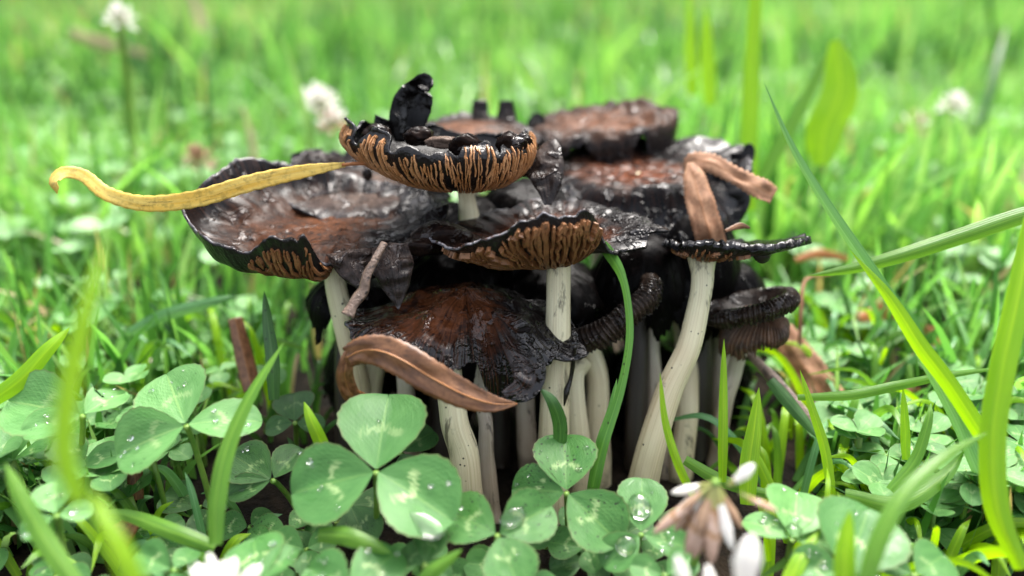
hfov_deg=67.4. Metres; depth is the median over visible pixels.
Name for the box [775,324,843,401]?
dead leaf
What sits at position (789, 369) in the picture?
grass blade
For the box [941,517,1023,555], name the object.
grass blade
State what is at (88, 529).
grass blade
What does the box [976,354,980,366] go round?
grass blade
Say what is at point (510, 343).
mushroom
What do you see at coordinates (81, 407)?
clover
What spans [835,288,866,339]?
grass blade
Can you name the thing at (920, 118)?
clover flower
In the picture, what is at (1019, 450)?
grass blade
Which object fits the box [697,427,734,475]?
grass blade
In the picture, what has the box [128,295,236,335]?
grass blade
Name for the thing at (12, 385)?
grass blade
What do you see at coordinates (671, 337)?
clover
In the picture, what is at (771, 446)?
grass blade
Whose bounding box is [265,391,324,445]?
clover
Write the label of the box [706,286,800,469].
mushroom
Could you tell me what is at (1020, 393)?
clover
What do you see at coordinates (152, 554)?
clover
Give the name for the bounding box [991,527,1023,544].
grass blade
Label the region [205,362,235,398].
clover
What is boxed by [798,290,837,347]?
grass blade
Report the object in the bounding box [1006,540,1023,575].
grass blade
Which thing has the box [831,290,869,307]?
clover
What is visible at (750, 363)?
grass blade
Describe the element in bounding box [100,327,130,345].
grass blade
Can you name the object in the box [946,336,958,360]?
grass blade
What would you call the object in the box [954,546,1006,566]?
grass blade
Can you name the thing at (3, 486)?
clover
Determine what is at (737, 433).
grass blade
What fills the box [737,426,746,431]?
grass blade
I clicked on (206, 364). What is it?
grass blade
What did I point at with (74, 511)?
water drop
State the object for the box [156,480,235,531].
clover
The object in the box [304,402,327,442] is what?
grass blade
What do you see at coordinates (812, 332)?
grass blade
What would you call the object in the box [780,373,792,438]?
grass blade
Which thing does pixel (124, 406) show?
clover
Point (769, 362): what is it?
clover
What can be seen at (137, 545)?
grass blade
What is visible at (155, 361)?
grass blade
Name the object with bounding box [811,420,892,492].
grass blade
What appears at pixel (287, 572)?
clover
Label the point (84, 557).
clover
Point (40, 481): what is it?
clover
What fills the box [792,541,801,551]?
grass blade
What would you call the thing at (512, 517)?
water drop
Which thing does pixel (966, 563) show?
grass blade
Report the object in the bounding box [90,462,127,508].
clover
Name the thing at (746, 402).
grass blade
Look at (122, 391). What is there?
clover
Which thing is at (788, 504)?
clover
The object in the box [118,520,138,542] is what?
dead leaf
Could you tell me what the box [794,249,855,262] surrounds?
dead leaf
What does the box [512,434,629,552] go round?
clover
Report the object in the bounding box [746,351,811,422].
dead leaf
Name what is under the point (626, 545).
water drop
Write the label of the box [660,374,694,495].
grass blade
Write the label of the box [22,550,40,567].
grass blade
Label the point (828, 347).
grass blade
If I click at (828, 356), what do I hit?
clover
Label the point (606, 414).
grass blade
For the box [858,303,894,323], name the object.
dead leaf
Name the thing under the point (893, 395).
grass blade
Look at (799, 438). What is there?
grass blade
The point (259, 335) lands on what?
grass blade
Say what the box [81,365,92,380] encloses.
grass blade
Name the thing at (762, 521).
water drop
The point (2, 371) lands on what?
clover
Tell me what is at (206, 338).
clover
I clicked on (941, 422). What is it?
clover
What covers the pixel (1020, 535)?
grass blade
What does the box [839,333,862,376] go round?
grass blade
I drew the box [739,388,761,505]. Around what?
grass blade
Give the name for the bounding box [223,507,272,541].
clover
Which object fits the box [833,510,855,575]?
grass blade
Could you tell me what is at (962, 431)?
grass blade
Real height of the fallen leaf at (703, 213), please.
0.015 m
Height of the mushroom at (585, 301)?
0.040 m
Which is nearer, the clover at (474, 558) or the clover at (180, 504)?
the clover at (474, 558)
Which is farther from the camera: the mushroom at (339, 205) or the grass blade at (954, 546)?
the mushroom at (339, 205)
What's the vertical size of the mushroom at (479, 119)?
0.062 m
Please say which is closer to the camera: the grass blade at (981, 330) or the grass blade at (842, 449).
the grass blade at (842, 449)
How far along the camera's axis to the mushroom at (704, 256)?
0.12 m
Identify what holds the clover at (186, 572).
on the ground at (270, 498)
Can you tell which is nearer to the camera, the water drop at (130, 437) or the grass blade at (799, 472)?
the water drop at (130, 437)
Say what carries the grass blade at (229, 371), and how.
on the ground at (270, 498)
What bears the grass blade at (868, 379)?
on the ground at (270, 498)
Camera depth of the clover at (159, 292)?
0.18 m
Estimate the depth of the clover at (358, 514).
0.11 m
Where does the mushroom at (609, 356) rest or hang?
on the ground at (270, 498)
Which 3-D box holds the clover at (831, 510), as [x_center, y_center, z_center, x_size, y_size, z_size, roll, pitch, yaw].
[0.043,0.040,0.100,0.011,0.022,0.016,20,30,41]
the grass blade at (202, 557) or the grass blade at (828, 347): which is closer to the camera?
the grass blade at (202, 557)
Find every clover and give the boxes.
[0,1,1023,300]
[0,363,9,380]
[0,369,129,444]
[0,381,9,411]
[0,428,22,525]
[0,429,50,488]
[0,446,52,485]
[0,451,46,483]
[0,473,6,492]
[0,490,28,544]
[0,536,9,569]
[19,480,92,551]
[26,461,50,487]
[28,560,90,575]
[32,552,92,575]
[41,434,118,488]
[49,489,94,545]
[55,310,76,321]
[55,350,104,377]
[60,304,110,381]
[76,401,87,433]
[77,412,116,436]
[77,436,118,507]
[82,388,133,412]
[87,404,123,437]
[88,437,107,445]
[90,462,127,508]
[94,468,151,510]
[96,293,123,339]
[101,388,133,414]
[102,364,148,399]
[114,363,261,504]
[115,405,156,462]
[131,513,185,548]
[136,537,200,575]
[145,571,190,575]
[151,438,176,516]
[152,289,194,303]
[153,342,195,369]
[156,433,192,479]
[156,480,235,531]
[163,547,183,573]
[164,553,214,575]
[172,419,200,479]
[192,386,211,467]
[199,330,225,348]
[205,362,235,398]
[205,380,220,390]
[208,301,261,325]
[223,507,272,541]
[223,532,297,575]
[227,295,270,317]
[228,439,304,509]
[250,510,311,547]
[256,363,286,414]
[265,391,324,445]
[274,548,309,575]
[277,525,335,574]
[290,393,462,539]
[301,541,406,575]
[305,515,341,533]
[336,487,384,548]
[392,542,447,574]
[396,423,438,461]
[400,530,452,575]
[412,557,467,575]
[446,487,557,575]
[464,547,486,575]
[467,537,507,553]
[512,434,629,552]
[525,507,581,556]
[535,569,554,575]
[548,525,601,573]
[549,548,609,575]
[598,477,685,572]
[612,540,672,575]
[628,506,686,539]
[630,546,699,575]
[669,328,673,341]
[742,483,833,574]
[766,356,780,370]
[780,284,809,294]
[785,309,812,329]
[789,495,911,575]
[796,325,827,352]
[807,292,859,319]
[807,427,831,466]
[814,398,868,447]
[816,338,870,366]
[819,296,862,339]
[827,367,865,389]
[828,386,891,420]
[830,409,885,488]
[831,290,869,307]
[833,415,884,455]
[841,462,892,495]
[845,311,893,370]
[848,353,884,375]
[849,442,923,465]
[852,460,902,484]
[861,442,888,453]
[870,393,927,418]
[878,432,916,460]
[880,321,903,377]
[882,538,958,575]
[888,309,922,361]
[888,426,934,458]
[897,411,951,459]
[898,437,945,454]
[898,524,914,542]
[905,507,963,554]
[920,488,966,540]
[923,391,945,413]
[939,455,979,483]
[939,483,982,532]
[943,359,974,370]
[944,435,963,454]
[946,506,963,517]
[949,472,982,528]
[956,373,1017,399]
[957,308,999,348]
[957,454,1023,485]
[962,387,1017,419]
[965,350,989,372]
[971,385,1023,419]
[978,457,1023,538]
[980,300,1002,311]
[981,381,1023,397]
[1006,438,1023,466]
[1007,423,1023,441]
[1008,419,1019,434]
[1009,486,1023,512]
[1012,506,1023,517]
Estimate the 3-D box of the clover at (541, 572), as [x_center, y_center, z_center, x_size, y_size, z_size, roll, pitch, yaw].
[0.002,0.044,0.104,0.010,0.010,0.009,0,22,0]
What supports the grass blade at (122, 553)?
on the ground at (270, 498)
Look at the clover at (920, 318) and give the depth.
0.17 m
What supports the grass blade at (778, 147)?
on the ground at (270, 498)
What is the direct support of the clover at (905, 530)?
on the ground at (270, 498)
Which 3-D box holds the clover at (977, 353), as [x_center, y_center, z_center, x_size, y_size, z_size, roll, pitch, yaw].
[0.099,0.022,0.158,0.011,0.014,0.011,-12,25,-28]
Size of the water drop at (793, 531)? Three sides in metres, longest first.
0.003 x 0.003 x 0.001 m
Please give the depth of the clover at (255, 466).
0.12 m
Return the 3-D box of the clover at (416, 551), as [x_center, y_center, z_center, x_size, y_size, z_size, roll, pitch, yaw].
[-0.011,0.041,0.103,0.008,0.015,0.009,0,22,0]
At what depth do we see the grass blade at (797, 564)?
0.10 m
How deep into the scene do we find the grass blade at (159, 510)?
0.12 m
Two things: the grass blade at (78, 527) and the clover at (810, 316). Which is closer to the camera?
the grass blade at (78, 527)
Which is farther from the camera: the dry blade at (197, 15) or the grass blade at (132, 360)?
the dry blade at (197, 15)
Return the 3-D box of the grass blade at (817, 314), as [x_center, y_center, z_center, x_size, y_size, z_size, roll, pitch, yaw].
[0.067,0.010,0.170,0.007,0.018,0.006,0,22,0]
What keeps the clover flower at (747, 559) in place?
on the ground at (270, 498)
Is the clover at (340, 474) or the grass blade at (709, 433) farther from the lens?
the grass blade at (709, 433)
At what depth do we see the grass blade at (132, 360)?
0.17 m
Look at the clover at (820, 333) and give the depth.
0.16 m
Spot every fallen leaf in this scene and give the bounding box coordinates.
[49,161,366,211]
[336,334,517,412]
[683,151,777,203]
[683,162,725,241]
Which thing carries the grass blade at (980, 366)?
on the ground at (270, 498)
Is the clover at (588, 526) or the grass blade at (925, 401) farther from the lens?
the grass blade at (925, 401)
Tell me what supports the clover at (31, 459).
on the ground at (270, 498)
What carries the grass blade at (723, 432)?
on the ground at (270, 498)
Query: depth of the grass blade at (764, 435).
0.14 m
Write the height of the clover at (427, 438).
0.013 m
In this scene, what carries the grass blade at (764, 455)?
on the ground at (270, 498)
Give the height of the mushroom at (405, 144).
0.072 m
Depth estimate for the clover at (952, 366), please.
0.15 m
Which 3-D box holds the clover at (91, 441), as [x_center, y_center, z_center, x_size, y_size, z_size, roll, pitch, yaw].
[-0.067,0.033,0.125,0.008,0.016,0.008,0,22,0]
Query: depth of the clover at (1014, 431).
0.12 m
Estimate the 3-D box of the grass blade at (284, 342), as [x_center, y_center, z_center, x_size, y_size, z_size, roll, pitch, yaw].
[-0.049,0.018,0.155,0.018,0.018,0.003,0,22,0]
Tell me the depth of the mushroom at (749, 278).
0.15 m
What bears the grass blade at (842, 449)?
on the ground at (270, 498)
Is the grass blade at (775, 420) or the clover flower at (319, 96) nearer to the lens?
the grass blade at (775, 420)
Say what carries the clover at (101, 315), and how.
on the ground at (270, 498)
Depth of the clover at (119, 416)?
0.13 m
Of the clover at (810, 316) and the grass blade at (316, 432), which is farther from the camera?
the clover at (810, 316)
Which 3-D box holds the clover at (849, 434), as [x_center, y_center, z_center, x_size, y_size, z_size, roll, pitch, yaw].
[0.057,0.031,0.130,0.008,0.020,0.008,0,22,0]
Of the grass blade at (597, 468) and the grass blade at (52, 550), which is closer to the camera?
the grass blade at (52, 550)
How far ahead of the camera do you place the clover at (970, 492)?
0.11 m
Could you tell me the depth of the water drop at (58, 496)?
0.10 m
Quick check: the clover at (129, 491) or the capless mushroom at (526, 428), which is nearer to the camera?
the clover at (129, 491)
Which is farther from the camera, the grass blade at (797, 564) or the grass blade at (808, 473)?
the grass blade at (808, 473)
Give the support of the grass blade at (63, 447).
on the ground at (270, 498)
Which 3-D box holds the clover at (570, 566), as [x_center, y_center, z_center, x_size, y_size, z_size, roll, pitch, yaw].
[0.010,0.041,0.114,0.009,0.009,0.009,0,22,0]
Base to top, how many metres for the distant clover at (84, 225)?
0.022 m
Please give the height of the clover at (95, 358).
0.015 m
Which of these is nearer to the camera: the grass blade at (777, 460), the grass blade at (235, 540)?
the grass blade at (235, 540)
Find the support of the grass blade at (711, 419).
on the ground at (270, 498)
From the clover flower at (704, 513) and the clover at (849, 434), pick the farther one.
the clover at (849, 434)
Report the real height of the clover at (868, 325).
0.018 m
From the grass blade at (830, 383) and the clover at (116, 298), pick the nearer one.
the grass blade at (830, 383)
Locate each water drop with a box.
[55,493,61,499]
[71,508,78,514]
[127,435,133,440]
[269,540,275,546]
[306,457,312,463]
[364,546,370,553]
[409,512,443,539]
[500,507,525,527]
[615,535,636,555]
[628,493,651,519]
[659,545,665,551]
[758,518,765,524]
[773,518,779,524]
[784,523,803,540]
[794,517,800,522]
[805,549,812,555]
[813,550,820,557]
[820,561,828,568]
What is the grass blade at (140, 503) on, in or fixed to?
on the ground at (270, 498)
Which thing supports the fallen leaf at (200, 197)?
on the mushroom at (269, 231)
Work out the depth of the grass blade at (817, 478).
0.13 m
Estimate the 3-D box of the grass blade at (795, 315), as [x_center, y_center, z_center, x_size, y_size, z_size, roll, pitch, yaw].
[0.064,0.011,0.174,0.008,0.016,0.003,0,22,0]
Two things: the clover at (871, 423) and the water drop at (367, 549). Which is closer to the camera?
the water drop at (367, 549)
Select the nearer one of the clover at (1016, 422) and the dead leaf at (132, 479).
the dead leaf at (132, 479)
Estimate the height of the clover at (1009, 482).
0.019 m
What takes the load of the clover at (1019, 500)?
on the ground at (270, 498)
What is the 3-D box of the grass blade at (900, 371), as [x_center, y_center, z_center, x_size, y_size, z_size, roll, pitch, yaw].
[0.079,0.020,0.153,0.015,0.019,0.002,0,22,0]
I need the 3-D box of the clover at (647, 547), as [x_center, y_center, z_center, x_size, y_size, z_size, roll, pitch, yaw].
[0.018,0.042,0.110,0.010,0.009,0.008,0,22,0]
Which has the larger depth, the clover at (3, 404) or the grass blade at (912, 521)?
the clover at (3, 404)
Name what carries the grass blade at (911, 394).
on the ground at (270, 498)
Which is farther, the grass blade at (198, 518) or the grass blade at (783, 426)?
the grass blade at (783, 426)
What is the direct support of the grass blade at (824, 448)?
on the ground at (270, 498)
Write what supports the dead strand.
hanging from the mushroom at (269, 231)
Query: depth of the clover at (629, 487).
0.11 m
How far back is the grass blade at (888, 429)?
0.13 m
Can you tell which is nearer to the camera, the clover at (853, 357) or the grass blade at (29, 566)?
the grass blade at (29, 566)
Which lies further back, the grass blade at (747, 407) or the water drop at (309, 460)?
the grass blade at (747, 407)
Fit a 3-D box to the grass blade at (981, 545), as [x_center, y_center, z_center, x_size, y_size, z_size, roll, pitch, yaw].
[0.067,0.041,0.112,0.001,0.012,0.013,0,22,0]
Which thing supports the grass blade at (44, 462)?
on the ground at (270, 498)
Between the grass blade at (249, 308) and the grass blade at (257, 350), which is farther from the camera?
the grass blade at (249, 308)
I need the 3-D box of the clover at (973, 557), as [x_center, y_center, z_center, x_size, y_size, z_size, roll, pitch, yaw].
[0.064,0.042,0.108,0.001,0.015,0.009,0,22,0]
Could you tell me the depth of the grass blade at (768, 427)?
0.14 m
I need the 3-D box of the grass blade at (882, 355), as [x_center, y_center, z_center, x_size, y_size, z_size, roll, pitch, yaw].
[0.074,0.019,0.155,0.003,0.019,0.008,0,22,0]
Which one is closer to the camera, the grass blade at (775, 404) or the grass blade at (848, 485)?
the grass blade at (848, 485)
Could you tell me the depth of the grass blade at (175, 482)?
0.12 m
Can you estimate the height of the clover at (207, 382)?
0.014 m
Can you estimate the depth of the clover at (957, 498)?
0.12 m
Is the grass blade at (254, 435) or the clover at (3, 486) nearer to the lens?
the clover at (3, 486)
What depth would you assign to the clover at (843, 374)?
0.15 m
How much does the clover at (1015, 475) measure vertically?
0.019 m
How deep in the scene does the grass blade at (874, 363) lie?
0.15 m
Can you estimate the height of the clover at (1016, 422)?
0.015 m
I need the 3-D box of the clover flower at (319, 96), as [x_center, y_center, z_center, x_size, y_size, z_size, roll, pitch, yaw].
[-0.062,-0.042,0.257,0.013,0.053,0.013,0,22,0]
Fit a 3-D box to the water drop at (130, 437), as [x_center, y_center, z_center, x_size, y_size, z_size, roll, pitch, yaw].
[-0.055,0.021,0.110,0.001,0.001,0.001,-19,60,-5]
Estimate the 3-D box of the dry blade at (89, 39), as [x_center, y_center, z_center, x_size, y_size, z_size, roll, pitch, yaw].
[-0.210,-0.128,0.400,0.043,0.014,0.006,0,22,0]
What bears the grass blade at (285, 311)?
on the ground at (270, 498)
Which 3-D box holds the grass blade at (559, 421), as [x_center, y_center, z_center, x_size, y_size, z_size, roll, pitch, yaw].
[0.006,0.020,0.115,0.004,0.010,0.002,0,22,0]
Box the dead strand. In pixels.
[341,241,386,318]
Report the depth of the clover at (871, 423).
0.13 m
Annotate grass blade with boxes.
[0,125,108,182]
[0,155,162,269]
[0,309,33,345]
[0,328,69,403]
[0,502,15,510]
[0,539,21,575]
[5,463,80,575]
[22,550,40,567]
[26,535,69,575]
[34,458,51,466]
[41,307,54,334]
[43,324,69,341]
[48,506,85,534]
[49,510,117,575]
[51,235,107,507]
[64,532,105,560]
[79,399,94,437]
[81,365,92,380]
[91,533,102,571]
[92,490,144,575]
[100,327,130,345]
[109,488,136,510]
[110,509,215,553]
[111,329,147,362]
[116,317,138,347]
[116,322,134,364]
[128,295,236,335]
[130,383,145,391]
[131,540,146,552]
[135,339,174,383]
[136,495,153,511]
[143,533,187,547]
[146,501,173,540]
[147,339,191,382]
[150,465,192,517]
[153,571,163,575]
[160,507,189,518]
[167,312,209,337]
[182,551,206,570]
[185,473,207,552]
[194,355,214,378]
[196,381,245,406]
[200,402,215,454]
[201,492,246,525]
[208,307,233,397]
[208,344,282,544]
[218,533,250,563]
[219,353,253,399]
[224,358,240,389]
[235,338,306,397]
[243,320,275,414]
[247,296,261,345]
[249,432,261,440]
[256,316,288,343]
[262,292,279,399]
[264,411,275,432]
[268,400,274,441]
[281,301,294,336]
[287,437,294,444]
[298,426,306,443]
[301,382,323,418]
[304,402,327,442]
[310,418,337,445]
[311,357,326,412]
[315,391,324,413]
[317,526,390,553]
[323,407,333,421]
[419,549,461,575]
[541,389,567,443]
[587,380,616,488]
[588,241,633,488]
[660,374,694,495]
[674,413,760,486]
[683,456,767,497]
[685,0,697,95]
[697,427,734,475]
[700,6,715,105]
[710,460,738,474]
[712,437,788,543]
[718,342,727,482]
[728,430,745,445]
[734,415,773,467]
[737,379,757,438]
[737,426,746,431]
[738,406,751,411]
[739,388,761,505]
[740,0,761,209]
[740,387,770,466]
[743,527,762,575]
[745,360,807,445]
[752,495,771,561]
[757,347,807,408]
[758,50,827,179]
[760,446,771,511]
[761,375,799,409]
[761,510,775,575]
[761,557,788,575]
[763,81,979,487]
[766,378,815,436]
[766,399,779,413]
[766,422,772,434]
[769,429,792,451]
[770,408,778,431]
[771,424,781,483]
[773,407,788,480]
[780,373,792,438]
[782,530,819,575]
[785,341,811,357]
[792,429,840,481]
[792,459,867,490]
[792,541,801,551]
[793,310,802,327]
[794,419,803,469]
[795,311,817,341]
[797,368,988,400]
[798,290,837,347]
[799,463,848,493]
[800,371,835,495]
[800,421,826,492]
[805,39,858,165]
[806,367,875,385]
[809,207,1023,275]
[809,302,822,342]
[810,419,833,447]
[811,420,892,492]
[812,308,859,341]
[816,450,898,498]
[820,422,899,461]
[820,481,858,490]
[822,340,854,351]
[824,469,830,496]
[826,307,836,344]
[826,378,835,391]
[832,453,869,492]
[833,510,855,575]
[834,313,858,340]
[834,386,861,490]
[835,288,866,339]
[837,404,880,444]
[838,444,848,460]
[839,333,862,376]
[840,378,892,425]
[844,330,935,373]
[845,370,864,389]
[845,451,963,512]
[850,250,980,436]
[852,441,858,486]
[856,308,879,353]
[859,433,986,575]
[868,340,878,384]
[870,321,902,342]
[872,405,899,425]
[879,347,888,365]
[880,556,989,575]
[884,399,956,436]
[886,403,932,492]
[888,346,954,381]
[890,391,898,404]
[894,352,914,393]
[895,342,924,374]
[898,389,945,434]
[900,389,910,459]
[906,517,921,537]
[913,410,926,514]
[931,525,939,546]
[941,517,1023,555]
[944,303,983,310]
[945,519,970,564]
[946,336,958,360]
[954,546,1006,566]
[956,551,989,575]
[958,543,1010,575]
[967,323,990,359]
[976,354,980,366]
[976,359,985,368]
[978,218,1023,569]
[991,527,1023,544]
[991,535,1006,575]
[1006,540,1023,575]
[1007,532,1023,562]
[1011,396,1023,403]
[1015,445,1023,460]
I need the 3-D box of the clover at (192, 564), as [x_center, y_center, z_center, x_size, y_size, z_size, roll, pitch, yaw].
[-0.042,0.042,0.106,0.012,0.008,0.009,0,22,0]
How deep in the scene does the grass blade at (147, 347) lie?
0.15 m
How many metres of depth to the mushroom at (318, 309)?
0.14 m
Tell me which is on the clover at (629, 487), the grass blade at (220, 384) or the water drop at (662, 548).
the water drop at (662, 548)
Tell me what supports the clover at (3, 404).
on the ground at (270, 498)
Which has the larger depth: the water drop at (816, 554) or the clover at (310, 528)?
the clover at (310, 528)
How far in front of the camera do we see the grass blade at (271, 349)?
0.13 m
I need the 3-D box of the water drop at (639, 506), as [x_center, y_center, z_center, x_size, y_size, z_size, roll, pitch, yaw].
[0.018,0.031,0.109,0.003,0.001,0.004,6,51,5]
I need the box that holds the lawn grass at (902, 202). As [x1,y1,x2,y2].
[0,0,1023,571]
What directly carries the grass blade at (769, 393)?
on the ground at (270, 498)
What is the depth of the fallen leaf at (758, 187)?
0.14 m
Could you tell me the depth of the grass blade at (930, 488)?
0.11 m
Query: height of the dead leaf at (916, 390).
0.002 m
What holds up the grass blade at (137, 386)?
on the ground at (270, 498)
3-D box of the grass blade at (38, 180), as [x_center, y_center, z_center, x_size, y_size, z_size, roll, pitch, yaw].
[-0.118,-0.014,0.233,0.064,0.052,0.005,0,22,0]
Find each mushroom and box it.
[181,157,473,460]
[287,148,451,392]
[305,278,386,452]
[323,341,396,412]
[332,290,408,466]
[339,73,563,426]
[344,282,587,541]
[396,376,420,455]
[408,252,501,459]
[414,362,476,422]
[425,199,454,425]
[426,100,541,194]
[429,198,668,524]
[448,195,519,468]
[474,366,501,523]
[485,177,566,454]
[497,262,610,488]
[516,397,536,468]
[527,97,678,351]
[535,346,618,439]
[559,135,754,483]
[569,273,662,493]
[591,234,686,472]
[614,343,674,441]
[623,275,711,479]
[628,233,811,482]
[669,214,740,461]
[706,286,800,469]
[712,260,765,415]
[712,341,753,427]
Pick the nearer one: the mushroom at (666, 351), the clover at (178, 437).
the clover at (178, 437)
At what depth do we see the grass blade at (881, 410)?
0.13 m
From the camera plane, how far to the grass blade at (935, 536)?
0.11 m
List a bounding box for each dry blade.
[69,28,148,56]
[189,0,203,30]
[241,107,256,157]
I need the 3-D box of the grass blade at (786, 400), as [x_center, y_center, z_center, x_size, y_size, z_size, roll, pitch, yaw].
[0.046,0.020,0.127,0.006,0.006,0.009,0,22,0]
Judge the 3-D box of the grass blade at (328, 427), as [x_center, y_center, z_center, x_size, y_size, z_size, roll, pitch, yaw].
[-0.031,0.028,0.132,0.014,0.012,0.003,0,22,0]
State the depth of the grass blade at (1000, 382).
0.10 m
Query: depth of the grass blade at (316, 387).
0.15 m
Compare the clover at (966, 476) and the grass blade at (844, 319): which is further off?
the grass blade at (844, 319)
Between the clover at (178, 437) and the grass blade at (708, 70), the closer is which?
the clover at (178, 437)
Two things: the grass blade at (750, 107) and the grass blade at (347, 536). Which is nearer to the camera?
the grass blade at (347, 536)
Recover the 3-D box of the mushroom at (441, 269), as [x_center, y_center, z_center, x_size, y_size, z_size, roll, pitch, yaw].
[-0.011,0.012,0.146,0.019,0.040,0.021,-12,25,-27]
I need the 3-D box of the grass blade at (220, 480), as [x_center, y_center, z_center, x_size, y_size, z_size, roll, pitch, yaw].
[-0.036,0.020,0.103,0.007,0.020,0.019,0,22,0]
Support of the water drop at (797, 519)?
on the clover at (788, 504)
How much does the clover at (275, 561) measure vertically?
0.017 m
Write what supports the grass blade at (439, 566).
on the ground at (270, 498)
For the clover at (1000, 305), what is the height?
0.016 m
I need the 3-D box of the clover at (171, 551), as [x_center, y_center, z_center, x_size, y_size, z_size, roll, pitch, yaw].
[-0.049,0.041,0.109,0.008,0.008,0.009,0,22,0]
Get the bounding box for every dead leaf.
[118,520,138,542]
[127,470,143,499]
[228,317,261,392]
[725,222,749,231]
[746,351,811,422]
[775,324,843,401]
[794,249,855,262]
[798,276,825,344]
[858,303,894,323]
[907,386,920,394]
[922,325,940,346]
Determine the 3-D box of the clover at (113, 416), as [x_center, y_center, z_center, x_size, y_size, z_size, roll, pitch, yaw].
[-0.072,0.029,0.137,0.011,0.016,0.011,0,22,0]
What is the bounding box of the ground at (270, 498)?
[0,0,1023,575]
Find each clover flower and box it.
[100,1,138,187]
[181,141,223,269]
[190,553,261,575]
[302,81,339,151]
[316,108,346,150]
[653,463,777,566]
[675,534,761,575]
[894,109,929,133]
[929,89,971,186]
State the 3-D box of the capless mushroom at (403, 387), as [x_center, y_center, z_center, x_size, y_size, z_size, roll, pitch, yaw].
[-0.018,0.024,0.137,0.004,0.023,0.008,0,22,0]
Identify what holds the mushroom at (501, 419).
on the ground at (270, 498)
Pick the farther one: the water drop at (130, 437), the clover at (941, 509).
the clover at (941, 509)
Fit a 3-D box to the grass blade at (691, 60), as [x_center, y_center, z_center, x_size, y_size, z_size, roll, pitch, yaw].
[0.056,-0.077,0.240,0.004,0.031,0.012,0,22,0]
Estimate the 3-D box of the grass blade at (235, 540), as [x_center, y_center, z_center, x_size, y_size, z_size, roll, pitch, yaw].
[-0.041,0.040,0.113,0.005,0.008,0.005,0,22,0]
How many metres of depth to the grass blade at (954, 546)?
0.11 m
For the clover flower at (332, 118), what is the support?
on the ground at (270, 498)
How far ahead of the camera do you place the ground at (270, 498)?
0.14 m
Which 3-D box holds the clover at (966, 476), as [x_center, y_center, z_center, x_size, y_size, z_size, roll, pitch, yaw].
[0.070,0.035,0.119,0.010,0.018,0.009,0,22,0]
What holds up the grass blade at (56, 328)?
on the ground at (270, 498)
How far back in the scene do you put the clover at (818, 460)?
0.14 m
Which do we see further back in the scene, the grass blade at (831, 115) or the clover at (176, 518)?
the grass blade at (831, 115)
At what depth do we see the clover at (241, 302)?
0.18 m
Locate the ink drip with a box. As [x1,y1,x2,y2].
[563,344,576,405]
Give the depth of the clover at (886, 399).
0.14 m
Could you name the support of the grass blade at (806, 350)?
on the ground at (270, 498)
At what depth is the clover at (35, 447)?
0.12 m
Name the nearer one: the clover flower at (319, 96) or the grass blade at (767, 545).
the grass blade at (767, 545)
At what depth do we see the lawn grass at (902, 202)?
0.32 m
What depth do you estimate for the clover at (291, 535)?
0.11 m
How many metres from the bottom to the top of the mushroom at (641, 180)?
0.054 m
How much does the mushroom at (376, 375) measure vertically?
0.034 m
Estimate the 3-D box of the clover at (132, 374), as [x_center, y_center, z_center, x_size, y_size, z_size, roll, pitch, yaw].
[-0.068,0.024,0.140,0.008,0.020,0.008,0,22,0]
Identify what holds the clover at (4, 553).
on the ground at (270, 498)
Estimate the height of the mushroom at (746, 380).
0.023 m
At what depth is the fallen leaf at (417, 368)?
0.11 m
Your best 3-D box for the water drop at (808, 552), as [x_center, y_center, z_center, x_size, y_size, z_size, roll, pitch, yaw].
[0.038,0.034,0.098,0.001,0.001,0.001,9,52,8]
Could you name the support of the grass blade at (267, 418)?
on the ground at (270, 498)
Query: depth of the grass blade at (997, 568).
0.11 m
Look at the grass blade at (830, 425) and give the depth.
0.14 m
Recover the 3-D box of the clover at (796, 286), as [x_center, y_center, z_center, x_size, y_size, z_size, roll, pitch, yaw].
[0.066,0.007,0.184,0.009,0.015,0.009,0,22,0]
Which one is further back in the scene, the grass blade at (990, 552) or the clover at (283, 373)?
the clover at (283, 373)
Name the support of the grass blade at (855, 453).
on the ground at (270, 498)
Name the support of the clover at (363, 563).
on the ground at (270, 498)
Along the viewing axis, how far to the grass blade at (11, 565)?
0.11 m
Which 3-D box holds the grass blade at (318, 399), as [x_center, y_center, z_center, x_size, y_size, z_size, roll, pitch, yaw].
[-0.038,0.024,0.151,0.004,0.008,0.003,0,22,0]
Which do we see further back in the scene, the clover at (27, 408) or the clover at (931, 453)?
the clover at (931, 453)
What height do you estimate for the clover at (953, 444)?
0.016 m
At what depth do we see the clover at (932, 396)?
0.14 m
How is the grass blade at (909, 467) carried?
on the ground at (270, 498)
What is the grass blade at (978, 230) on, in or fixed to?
on the ground at (270, 498)
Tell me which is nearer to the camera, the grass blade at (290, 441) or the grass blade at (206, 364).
the grass blade at (290, 441)
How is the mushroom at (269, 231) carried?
on the ground at (270, 498)
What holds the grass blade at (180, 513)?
on the ground at (270, 498)
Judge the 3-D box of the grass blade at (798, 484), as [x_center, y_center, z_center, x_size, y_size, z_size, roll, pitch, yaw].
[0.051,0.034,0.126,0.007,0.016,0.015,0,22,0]
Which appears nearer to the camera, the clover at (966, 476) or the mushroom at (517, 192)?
the clover at (966, 476)
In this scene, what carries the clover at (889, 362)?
on the ground at (270, 498)
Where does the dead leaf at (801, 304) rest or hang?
on the dead leaf at (798, 359)
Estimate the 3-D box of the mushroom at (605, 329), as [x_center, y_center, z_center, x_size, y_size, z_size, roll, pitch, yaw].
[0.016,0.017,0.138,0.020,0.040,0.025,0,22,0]
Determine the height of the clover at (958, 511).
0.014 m
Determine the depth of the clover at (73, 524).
0.11 m
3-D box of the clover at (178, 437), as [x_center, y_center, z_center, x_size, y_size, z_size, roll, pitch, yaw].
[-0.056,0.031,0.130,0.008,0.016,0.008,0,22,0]
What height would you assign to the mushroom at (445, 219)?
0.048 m

